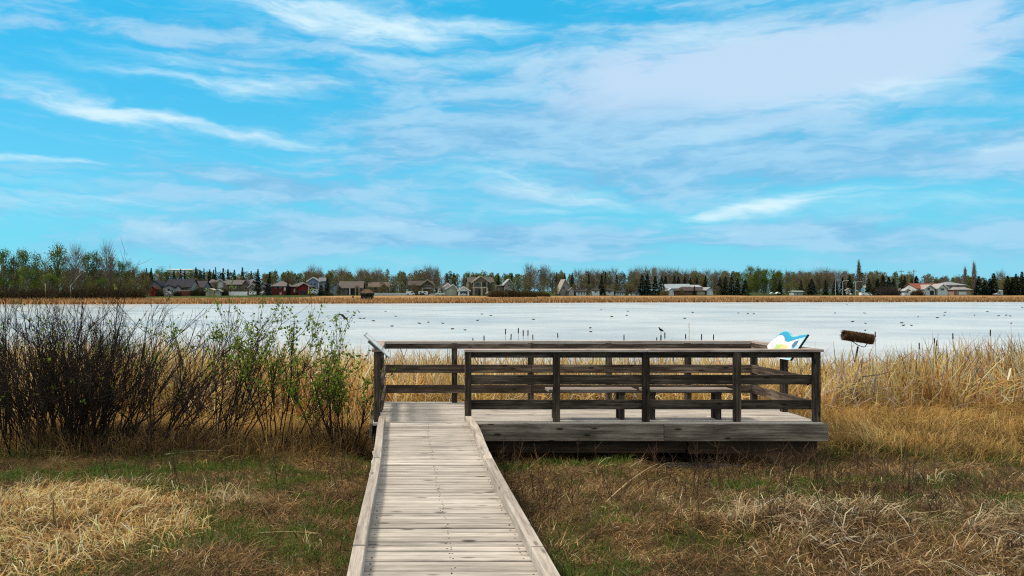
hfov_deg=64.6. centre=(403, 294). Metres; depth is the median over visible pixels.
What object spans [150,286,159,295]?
garden shed
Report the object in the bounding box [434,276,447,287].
budding tree
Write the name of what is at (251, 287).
tan house
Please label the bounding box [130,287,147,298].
undergrowth bush
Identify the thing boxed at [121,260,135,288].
budding tree
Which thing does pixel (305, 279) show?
budding tree
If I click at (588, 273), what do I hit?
bare tree
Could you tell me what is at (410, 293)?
parked van
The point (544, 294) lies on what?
willow bush
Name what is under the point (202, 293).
garden bush
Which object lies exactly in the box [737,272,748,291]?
aspen tree
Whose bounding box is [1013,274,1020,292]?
spruce tree
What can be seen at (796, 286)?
budding tree
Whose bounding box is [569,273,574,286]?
spruce tree
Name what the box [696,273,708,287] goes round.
budding tree
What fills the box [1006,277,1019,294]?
spruce tree
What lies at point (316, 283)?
blue house
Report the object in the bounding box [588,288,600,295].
building
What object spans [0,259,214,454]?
shrub
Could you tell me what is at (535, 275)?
bare tree
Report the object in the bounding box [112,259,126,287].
aspen tree
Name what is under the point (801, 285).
spruce tree
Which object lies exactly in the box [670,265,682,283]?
bare tree
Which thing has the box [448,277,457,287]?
budding tree
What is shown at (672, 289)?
long house
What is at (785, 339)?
information panel
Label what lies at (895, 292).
garden bush
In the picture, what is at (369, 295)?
gazebo
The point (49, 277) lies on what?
aspen tree
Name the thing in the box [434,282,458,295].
white gabled house
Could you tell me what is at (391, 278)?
budding tree
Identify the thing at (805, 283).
budding tree
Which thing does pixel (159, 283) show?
grey house
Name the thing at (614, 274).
bare tree
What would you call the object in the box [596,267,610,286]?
bare tree
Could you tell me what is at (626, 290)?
budding tree
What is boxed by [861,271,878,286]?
bare tree
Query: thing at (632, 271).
bare tree
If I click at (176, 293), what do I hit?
garden bush
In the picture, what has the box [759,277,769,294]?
aspen tree
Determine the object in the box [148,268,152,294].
spruce tree
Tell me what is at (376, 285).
brown house
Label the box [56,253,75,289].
budding tree
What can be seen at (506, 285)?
grey gabled house
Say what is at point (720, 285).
spruce tree
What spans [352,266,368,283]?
bare tree
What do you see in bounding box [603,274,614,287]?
budding tree
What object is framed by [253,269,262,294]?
spruce tree
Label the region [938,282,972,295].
grey roofed house
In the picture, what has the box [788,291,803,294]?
cream shed
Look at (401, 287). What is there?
budding tree
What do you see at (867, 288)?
spruce tree
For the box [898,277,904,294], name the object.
spruce tree
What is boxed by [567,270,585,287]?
bare tree
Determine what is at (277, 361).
shrub
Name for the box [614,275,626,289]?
budding tree
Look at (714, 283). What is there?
budding tree
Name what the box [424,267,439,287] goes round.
bare tree
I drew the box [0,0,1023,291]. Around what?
sky
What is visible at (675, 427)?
viewing platform
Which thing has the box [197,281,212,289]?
dark house
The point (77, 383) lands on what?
shrub
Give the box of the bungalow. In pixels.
[161,279,198,295]
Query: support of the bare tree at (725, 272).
on the ground at (580, 457)
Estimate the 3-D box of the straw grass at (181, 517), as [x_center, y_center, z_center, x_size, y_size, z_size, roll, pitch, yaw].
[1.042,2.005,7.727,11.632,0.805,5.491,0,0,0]
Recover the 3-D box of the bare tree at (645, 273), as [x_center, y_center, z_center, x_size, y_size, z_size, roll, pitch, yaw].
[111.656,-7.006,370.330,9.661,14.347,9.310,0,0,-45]
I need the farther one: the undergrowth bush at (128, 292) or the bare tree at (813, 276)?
the bare tree at (813, 276)
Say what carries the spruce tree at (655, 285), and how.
on the ground at (580, 457)
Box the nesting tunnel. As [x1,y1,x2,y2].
[839,330,876,362]
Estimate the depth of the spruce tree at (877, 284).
331.47 m
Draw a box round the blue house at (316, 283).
[306,277,327,294]
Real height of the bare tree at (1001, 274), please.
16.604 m
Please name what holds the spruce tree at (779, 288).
on the ground at (580, 457)
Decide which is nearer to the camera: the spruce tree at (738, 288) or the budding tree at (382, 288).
the budding tree at (382, 288)
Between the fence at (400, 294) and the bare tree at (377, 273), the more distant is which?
the bare tree at (377, 273)
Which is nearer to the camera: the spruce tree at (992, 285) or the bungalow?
the bungalow
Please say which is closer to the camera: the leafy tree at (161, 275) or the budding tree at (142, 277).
the budding tree at (142, 277)
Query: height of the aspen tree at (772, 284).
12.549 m
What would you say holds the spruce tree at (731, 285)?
on the ground at (580, 457)
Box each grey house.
[148,280,165,295]
[259,283,271,294]
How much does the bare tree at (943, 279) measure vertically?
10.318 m
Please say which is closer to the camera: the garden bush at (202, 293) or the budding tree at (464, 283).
the garden bush at (202, 293)
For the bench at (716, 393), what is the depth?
11.49 m
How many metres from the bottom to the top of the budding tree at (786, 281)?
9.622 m
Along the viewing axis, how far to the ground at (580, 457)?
7.73 m
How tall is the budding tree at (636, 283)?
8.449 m
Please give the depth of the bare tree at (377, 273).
349.60 m
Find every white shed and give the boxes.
[840,288,852,294]
[900,289,909,294]
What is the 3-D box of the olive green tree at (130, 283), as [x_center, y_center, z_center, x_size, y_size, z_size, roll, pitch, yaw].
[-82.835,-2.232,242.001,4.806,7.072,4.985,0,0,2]
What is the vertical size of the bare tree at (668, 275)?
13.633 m
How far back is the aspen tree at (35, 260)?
252.83 m
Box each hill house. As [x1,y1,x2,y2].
[151,273,165,280]
[209,279,229,287]
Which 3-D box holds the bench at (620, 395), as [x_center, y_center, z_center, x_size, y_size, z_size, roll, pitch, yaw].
[2.705,1.580,11.608,1.270,0.436,0.297,0,0,0]
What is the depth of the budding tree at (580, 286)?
308.39 m
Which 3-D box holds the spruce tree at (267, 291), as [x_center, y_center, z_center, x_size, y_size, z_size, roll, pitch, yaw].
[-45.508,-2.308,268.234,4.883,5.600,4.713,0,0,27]
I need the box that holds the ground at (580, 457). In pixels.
[0,291,1023,575]
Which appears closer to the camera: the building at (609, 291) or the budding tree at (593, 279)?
the building at (609, 291)
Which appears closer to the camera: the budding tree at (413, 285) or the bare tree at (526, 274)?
the budding tree at (413, 285)
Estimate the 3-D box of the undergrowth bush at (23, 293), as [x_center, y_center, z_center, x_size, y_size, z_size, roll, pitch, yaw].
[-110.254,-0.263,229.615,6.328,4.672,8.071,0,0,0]
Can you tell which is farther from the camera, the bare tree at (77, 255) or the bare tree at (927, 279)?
the bare tree at (927, 279)
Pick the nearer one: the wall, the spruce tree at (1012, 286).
the wall
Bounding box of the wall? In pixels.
[180,290,191,295]
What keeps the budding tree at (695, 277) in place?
on the ground at (580, 457)
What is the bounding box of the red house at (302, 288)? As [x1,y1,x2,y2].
[271,281,313,294]
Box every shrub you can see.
[0,239,278,451]
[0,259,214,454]
[97,296,296,449]
[153,274,343,444]
[216,285,373,444]
[279,327,396,458]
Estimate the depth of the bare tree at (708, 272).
381.44 m
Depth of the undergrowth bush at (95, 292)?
233.14 m
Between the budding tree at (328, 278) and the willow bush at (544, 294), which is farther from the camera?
the budding tree at (328, 278)
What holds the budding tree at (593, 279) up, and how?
on the ground at (580, 457)
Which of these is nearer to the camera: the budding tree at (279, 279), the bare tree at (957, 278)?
the budding tree at (279, 279)
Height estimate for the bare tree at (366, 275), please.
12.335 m
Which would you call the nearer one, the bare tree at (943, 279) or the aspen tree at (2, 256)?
the aspen tree at (2, 256)
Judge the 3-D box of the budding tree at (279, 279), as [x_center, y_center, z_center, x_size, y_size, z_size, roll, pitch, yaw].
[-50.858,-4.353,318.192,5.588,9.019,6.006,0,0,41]
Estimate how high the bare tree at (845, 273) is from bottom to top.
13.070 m
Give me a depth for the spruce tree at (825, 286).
333.91 m
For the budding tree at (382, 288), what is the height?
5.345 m
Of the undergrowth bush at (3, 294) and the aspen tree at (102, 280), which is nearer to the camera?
the undergrowth bush at (3, 294)
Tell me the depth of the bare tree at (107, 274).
250.74 m
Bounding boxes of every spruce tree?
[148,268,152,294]
[194,267,198,279]
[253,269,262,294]
[262,279,274,294]
[285,282,290,294]
[317,286,325,295]
[324,277,330,293]
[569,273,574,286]
[598,274,605,295]
[637,275,647,295]
[643,274,653,295]
[651,276,660,295]
[658,277,665,295]
[702,276,707,287]
[717,278,723,294]
[721,276,730,294]
[728,273,734,294]
[732,278,742,295]
[741,280,749,295]
[777,280,784,294]
[797,280,804,294]
[806,279,819,295]
[822,280,828,294]
[831,279,839,294]
[839,277,846,294]
[845,275,854,294]
[865,278,873,294]
[873,278,881,294]
[880,275,885,288]
[886,277,892,289]
[891,278,896,288]
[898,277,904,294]
[971,276,986,295]
[980,280,989,295]
[989,273,1002,295]
[1003,276,1014,294]
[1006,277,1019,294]
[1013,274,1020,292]
[1016,272,1023,294]
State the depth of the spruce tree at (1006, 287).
335.43 m
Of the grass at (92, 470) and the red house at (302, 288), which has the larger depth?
the red house at (302, 288)
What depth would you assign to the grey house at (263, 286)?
279.58 m
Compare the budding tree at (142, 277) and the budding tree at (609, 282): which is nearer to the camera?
the budding tree at (142, 277)
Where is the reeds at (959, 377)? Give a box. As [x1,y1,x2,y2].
[0,323,1023,423]
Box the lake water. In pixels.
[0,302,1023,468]
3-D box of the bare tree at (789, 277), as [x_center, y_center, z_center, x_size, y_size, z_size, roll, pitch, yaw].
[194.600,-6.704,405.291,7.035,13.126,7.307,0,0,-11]
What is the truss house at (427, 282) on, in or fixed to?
on the ground at (580, 457)
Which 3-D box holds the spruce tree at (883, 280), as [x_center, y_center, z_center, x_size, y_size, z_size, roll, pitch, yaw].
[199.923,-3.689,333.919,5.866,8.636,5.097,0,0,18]
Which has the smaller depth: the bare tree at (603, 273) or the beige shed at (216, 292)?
the beige shed at (216, 292)
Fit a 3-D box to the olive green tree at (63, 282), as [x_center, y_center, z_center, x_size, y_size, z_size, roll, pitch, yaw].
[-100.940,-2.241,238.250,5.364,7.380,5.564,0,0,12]
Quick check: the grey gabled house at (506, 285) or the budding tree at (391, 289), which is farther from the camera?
the grey gabled house at (506, 285)
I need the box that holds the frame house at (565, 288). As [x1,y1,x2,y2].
[555,279,575,295]
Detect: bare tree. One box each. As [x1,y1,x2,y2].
[65,242,89,288]
[96,238,119,287]
[307,265,317,279]
[315,264,322,278]
[335,266,350,281]
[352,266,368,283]
[359,267,374,293]
[369,268,384,281]
[409,266,423,280]
[420,264,433,280]
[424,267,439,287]
[433,265,441,287]
[520,262,537,290]
[530,266,540,291]
[538,264,547,291]
[543,264,551,292]
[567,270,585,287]
[582,267,596,286]
[590,268,600,286]
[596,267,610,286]
[609,266,620,285]
[626,269,636,287]
[631,265,640,285]
[635,264,653,286]
[647,266,659,289]
[657,267,666,286]
[663,270,674,283]
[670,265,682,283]
[677,268,691,283]
[699,268,714,286]
[713,269,725,285]
[721,269,730,284]
[783,270,794,288]
[795,270,804,287]
[798,271,814,287]
[808,269,821,289]
[818,266,832,287]
[827,268,836,288]
[831,269,844,287]
[840,268,852,288]
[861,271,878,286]
[921,274,934,282]
[938,274,951,281]
[953,274,963,283]
[996,270,1009,282]
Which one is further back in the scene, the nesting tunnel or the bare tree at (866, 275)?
the bare tree at (866, 275)
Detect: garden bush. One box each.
[154,288,164,295]
[173,290,180,295]
[187,288,200,295]
[198,288,205,295]
[222,289,229,295]
[876,284,892,295]
[888,286,900,295]
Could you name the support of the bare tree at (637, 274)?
on the ground at (580, 457)
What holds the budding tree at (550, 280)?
on the ground at (580, 457)
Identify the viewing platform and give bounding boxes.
[370,340,827,461]
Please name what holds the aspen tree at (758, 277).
on the ground at (580, 457)
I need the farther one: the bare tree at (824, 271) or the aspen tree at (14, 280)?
the bare tree at (824, 271)
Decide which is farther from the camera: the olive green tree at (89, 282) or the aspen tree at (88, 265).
the aspen tree at (88, 265)
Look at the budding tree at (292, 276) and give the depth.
305.53 m
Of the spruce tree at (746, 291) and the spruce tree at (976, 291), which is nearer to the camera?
the spruce tree at (746, 291)
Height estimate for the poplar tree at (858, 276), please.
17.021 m
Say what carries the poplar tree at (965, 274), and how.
on the ground at (580, 457)
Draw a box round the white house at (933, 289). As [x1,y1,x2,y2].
[903,283,948,294]
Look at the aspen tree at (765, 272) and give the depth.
345.32 m
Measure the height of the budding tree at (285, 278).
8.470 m
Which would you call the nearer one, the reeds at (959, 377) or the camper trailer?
the reeds at (959, 377)
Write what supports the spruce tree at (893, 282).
on the ground at (580, 457)
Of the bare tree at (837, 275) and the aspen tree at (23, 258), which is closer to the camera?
the aspen tree at (23, 258)
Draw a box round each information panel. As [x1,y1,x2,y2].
[364,332,390,358]
[767,330,808,360]
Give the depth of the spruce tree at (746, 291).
320.35 m
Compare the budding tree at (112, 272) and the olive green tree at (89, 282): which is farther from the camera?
the budding tree at (112, 272)
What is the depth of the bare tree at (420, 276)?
352.29 m
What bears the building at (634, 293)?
on the ground at (580, 457)
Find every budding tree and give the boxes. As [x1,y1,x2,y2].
[37,258,50,292]
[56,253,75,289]
[104,254,118,291]
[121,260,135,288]
[127,263,141,289]
[135,270,151,292]
[142,276,151,295]
[211,280,218,288]
[271,275,281,284]
[281,272,291,283]
[288,272,296,284]
[300,270,308,282]
[321,274,331,291]
[330,274,339,284]
[341,272,351,280]
[361,275,372,293]
[378,281,386,292]
[386,280,397,292]
[388,274,399,292]
[397,282,405,292]
[400,274,409,292]
[410,282,418,293]
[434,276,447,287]
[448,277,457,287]
[458,276,466,287]
[544,270,558,293]
[552,284,559,294]
[554,274,563,288]
[575,273,588,288]
[577,282,586,289]
[586,275,598,287]
[587,284,592,295]
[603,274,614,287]
[610,282,621,289]
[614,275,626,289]
[620,284,631,295]
[621,275,633,287]
[630,276,639,289]
[689,272,701,284]
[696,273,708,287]
[708,275,721,293]
[713,286,721,294]
[720,274,729,291]
[782,276,793,293]
[788,275,803,290]
[802,276,812,292]
[814,273,824,294]
[821,273,832,293]
[845,273,856,292]
[866,274,877,291]
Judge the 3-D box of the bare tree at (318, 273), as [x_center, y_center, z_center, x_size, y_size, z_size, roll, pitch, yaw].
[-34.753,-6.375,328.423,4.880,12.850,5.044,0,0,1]
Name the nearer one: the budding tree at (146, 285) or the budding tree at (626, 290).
the budding tree at (146, 285)
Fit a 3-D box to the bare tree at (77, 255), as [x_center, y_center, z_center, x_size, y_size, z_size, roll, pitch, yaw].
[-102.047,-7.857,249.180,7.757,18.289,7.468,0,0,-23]
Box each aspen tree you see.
[0,248,13,289]
[5,254,24,289]
[13,247,33,288]
[15,263,39,289]
[29,250,43,291]
[39,273,62,291]
[44,243,67,289]
[79,251,95,287]
[87,248,105,287]
[94,277,108,291]
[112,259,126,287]
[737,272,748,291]
[741,266,754,294]
[748,273,761,294]
[751,266,764,294]
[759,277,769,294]
[760,268,770,294]
[767,269,777,294]
[773,268,783,291]
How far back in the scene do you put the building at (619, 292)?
310.65 m
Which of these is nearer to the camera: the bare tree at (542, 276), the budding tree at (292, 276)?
the budding tree at (292, 276)
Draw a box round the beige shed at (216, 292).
[204,288,223,295]
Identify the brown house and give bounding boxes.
[225,280,255,294]
[368,282,389,292]
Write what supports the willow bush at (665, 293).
on the ground at (580, 457)
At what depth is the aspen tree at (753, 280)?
342.64 m
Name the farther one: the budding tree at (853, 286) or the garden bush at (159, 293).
the budding tree at (853, 286)
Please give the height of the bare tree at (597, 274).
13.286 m
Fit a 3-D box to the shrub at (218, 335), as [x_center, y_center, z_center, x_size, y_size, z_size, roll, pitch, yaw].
[-2.511,1.050,12.468,2.307,2.789,3.044,0,0,-36]
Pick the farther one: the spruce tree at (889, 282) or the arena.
the arena
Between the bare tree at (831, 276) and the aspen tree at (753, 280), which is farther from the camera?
the bare tree at (831, 276)
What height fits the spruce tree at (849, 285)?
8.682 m
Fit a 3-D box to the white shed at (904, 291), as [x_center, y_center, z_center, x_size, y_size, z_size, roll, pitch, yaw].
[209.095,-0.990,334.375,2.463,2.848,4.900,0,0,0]
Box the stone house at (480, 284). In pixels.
[465,276,494,295]
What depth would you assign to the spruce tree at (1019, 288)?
335.97 m
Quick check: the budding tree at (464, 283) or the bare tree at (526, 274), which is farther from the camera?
the bare tree at (526, 274)
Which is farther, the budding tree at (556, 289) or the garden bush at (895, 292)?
the garden bush at (895, 292)
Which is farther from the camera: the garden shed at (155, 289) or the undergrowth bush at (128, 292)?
the garden shed at (155, 289)
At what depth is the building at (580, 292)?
305.39 m
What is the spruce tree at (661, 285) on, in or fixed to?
on the ground at (580, 457)
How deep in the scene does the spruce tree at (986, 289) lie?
332.30 m
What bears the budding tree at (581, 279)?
on the ground at (580, 457)
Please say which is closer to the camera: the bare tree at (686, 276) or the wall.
the wall
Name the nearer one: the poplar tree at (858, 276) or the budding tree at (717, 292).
the budding tree at (717, 292)
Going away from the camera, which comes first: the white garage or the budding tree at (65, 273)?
the budding tree at (65, 273)
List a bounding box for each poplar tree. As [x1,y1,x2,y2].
[855,258,862,294]
[962,268,968,287]
[970,261,977,290]
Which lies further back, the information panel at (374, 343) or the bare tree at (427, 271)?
the bare tree at (427, 271)
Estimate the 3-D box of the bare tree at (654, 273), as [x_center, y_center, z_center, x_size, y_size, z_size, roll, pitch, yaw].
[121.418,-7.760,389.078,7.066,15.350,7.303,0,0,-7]
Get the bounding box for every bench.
[545,387,636,419]
[639,387,731,419]
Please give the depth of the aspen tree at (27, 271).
237.18 m
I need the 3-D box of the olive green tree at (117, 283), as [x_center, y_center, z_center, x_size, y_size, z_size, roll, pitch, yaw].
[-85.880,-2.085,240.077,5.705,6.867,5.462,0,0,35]
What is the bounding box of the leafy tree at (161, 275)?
[156,266,166,280]
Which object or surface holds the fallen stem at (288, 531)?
on the ground at (580, 457)
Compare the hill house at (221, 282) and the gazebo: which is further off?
the hill house at (221, 282)
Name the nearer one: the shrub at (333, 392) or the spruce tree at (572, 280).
the shrub at (333, 392)
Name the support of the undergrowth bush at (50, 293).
on the ground at (580, 457)
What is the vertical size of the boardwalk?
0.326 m
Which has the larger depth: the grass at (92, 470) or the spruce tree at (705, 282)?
the spruce tree at (705, 282)
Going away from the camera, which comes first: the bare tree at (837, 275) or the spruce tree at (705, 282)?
the spruce tree at (705, 282)
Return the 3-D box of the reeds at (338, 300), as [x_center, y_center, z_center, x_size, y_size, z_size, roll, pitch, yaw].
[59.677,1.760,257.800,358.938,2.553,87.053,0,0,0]
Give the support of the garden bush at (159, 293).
on the ground at (580, 457)
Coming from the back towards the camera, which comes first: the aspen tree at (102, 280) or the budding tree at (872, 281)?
the budding tree at (872, 281)
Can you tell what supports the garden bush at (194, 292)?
on the ground at (580, 457)
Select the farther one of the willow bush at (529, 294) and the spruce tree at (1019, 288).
the spruce tree at (1019, 288)
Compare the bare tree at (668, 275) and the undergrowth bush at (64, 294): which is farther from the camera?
the bare tree at (668, 275)
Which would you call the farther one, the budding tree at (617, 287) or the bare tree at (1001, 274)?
the bare tree at (1001, 274)
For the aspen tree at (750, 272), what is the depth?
348.59 m
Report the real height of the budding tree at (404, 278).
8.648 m
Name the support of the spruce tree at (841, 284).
on the ground at (580, 457)
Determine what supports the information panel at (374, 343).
attached to the viewing platform
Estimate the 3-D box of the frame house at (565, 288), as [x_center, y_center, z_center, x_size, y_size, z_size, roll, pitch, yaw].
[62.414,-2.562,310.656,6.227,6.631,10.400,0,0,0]
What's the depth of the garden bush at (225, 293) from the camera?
263.98 m
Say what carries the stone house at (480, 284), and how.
on the ground at (580, 457)
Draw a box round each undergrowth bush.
[0,284,17,299]
[7,285,32,299]
[23,286,47,299]
[42,285,61,298]
[56,286,77,298]
[71,285,91,298]
[86,285,105,298]
[100,286,120,298]
[115,286,134,298]
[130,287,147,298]
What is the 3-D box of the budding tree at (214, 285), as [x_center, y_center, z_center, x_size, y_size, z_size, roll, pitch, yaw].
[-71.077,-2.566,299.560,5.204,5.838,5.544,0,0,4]
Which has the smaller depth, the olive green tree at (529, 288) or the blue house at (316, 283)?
the blue house at (316, 283)
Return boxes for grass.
[0,389,1023,468]
[0,424,1023,575]
[0,456,1023,575]
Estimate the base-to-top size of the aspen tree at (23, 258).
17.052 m
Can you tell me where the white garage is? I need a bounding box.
[457,286,470,295]
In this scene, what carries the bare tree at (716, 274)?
on the ground at (580, 457)
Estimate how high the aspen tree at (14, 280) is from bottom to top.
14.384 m
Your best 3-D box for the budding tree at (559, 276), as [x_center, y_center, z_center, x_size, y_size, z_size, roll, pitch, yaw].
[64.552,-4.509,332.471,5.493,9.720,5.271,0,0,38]
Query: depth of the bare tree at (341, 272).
352.18 m
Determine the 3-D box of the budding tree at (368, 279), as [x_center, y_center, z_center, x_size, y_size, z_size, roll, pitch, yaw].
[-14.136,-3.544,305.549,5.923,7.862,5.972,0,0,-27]
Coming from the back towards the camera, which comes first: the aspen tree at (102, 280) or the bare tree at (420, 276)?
the bare tree at (420, 276)
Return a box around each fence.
[229,291,246,295]
[374,293,405,295]
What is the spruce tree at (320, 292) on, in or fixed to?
on the ground at (580, 457)
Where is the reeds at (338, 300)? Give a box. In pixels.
[0,296,1023,303]
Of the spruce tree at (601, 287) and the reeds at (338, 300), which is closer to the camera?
the reeds at (338, 300)
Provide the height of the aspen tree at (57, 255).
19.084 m
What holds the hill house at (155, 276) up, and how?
on the ground at (580, 457)
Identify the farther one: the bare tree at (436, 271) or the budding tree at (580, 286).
the bare tree at (436, 271)
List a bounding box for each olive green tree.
[55,276,69,292]
[81,274,99,293]
[109,277,125,289]
[123,277,138,289]
[511,276,526,291]
[523,276,537,291]
[534,282,545,291]
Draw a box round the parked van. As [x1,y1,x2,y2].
[406,291,414,294]
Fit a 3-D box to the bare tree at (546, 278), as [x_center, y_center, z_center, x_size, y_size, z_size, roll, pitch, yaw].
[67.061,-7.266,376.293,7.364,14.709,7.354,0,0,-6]
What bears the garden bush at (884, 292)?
on the ground at (580, 457)
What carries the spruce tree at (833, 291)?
on the ground at (580, 457)
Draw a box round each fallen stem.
[260,531,319,533]
[606,464,656,501]
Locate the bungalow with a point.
(174, 284)
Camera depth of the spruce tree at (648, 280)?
314.23 m
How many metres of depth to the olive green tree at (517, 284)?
304.16 m
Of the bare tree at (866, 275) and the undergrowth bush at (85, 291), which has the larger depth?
the bare tree at (866, 275)
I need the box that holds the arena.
[166,269,201,276]
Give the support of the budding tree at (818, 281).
on the ground at (580, 457)
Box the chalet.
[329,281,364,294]
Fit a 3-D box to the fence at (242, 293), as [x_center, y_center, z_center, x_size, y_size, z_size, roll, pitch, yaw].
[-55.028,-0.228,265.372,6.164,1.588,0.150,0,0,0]
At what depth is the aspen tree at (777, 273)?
345.47 m
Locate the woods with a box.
[0,267,1023,292]
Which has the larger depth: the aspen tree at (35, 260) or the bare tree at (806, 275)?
the bare tree at (806, 275)
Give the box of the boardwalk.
[347,416,559,575]
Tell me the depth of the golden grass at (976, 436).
13.10 m
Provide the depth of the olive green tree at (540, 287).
307.49 m
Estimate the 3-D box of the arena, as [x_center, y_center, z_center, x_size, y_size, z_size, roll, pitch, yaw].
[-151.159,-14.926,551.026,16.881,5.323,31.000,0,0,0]
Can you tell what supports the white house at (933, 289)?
on the ground at (580, 457)
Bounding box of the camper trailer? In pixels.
[310,289,317,293]
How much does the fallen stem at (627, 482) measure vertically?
0.105 m
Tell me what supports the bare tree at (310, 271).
on the ground at (580, 457)
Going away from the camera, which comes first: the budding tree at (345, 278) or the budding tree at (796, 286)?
the budding tree at (345, 278)
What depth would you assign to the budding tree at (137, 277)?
250.46 m
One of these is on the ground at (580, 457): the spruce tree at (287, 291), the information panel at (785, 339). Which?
the spruce tree at (287, 291)
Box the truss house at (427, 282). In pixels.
[408,279,434,294]
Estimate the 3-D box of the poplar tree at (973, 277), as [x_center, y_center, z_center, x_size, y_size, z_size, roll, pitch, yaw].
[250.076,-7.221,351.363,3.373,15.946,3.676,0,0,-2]
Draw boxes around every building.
[574,289,586,295]
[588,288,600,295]
[605,288,614,294]
[614,290,625,295]
[628,290,640,295]
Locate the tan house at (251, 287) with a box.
[247,283,258,294]
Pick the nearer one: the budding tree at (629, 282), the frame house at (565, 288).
the frame house at (565, 288)
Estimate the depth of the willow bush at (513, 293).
275.38 m
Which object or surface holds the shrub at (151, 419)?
on the ground at (580, 457)
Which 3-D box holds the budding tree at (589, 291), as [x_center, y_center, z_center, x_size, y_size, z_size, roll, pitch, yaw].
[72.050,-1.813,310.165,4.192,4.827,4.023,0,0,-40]
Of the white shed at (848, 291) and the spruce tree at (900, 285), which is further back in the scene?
the spruce tree at (900, 285)
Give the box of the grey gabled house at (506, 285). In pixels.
[495,279,514,291]
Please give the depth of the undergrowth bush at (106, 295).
233.74 m
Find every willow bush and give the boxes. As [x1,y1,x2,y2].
[487,290,509,296]
[503,290,522,296]
[520,290,537,296]
[536,292,550,296]
[659,289,669,295]
[908,290,925,295]
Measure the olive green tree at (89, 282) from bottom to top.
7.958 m
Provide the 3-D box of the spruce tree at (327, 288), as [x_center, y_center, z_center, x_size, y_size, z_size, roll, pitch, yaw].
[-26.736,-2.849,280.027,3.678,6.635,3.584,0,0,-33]
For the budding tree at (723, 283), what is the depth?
368.01 m
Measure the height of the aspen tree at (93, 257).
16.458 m
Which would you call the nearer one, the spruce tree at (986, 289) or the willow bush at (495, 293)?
the willow bush at (495, 293)
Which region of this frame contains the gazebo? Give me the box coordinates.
[360,289,373,298]
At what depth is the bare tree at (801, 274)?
389.97 m
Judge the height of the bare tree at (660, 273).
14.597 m
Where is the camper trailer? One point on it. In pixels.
(313, 291)
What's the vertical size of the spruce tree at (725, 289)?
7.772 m
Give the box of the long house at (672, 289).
[660,284,714,295]
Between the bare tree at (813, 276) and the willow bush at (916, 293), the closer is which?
the willow bush at (916, 293)
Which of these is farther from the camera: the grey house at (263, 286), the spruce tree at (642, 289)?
the spruce tree at (642, 289)
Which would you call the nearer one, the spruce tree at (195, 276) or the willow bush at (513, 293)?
the willow bush at (513, 293)
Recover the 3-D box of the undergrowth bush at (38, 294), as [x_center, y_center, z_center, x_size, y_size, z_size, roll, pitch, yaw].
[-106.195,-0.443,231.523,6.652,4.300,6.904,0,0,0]
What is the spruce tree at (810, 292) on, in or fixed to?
on the ground at (580, 457)
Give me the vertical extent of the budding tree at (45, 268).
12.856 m
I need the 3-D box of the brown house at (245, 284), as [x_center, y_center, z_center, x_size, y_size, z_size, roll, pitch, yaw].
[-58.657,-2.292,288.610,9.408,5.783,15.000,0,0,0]
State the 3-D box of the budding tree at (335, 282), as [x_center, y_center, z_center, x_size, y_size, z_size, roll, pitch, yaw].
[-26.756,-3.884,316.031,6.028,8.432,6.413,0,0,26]
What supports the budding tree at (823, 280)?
on the ground at (580, 457)

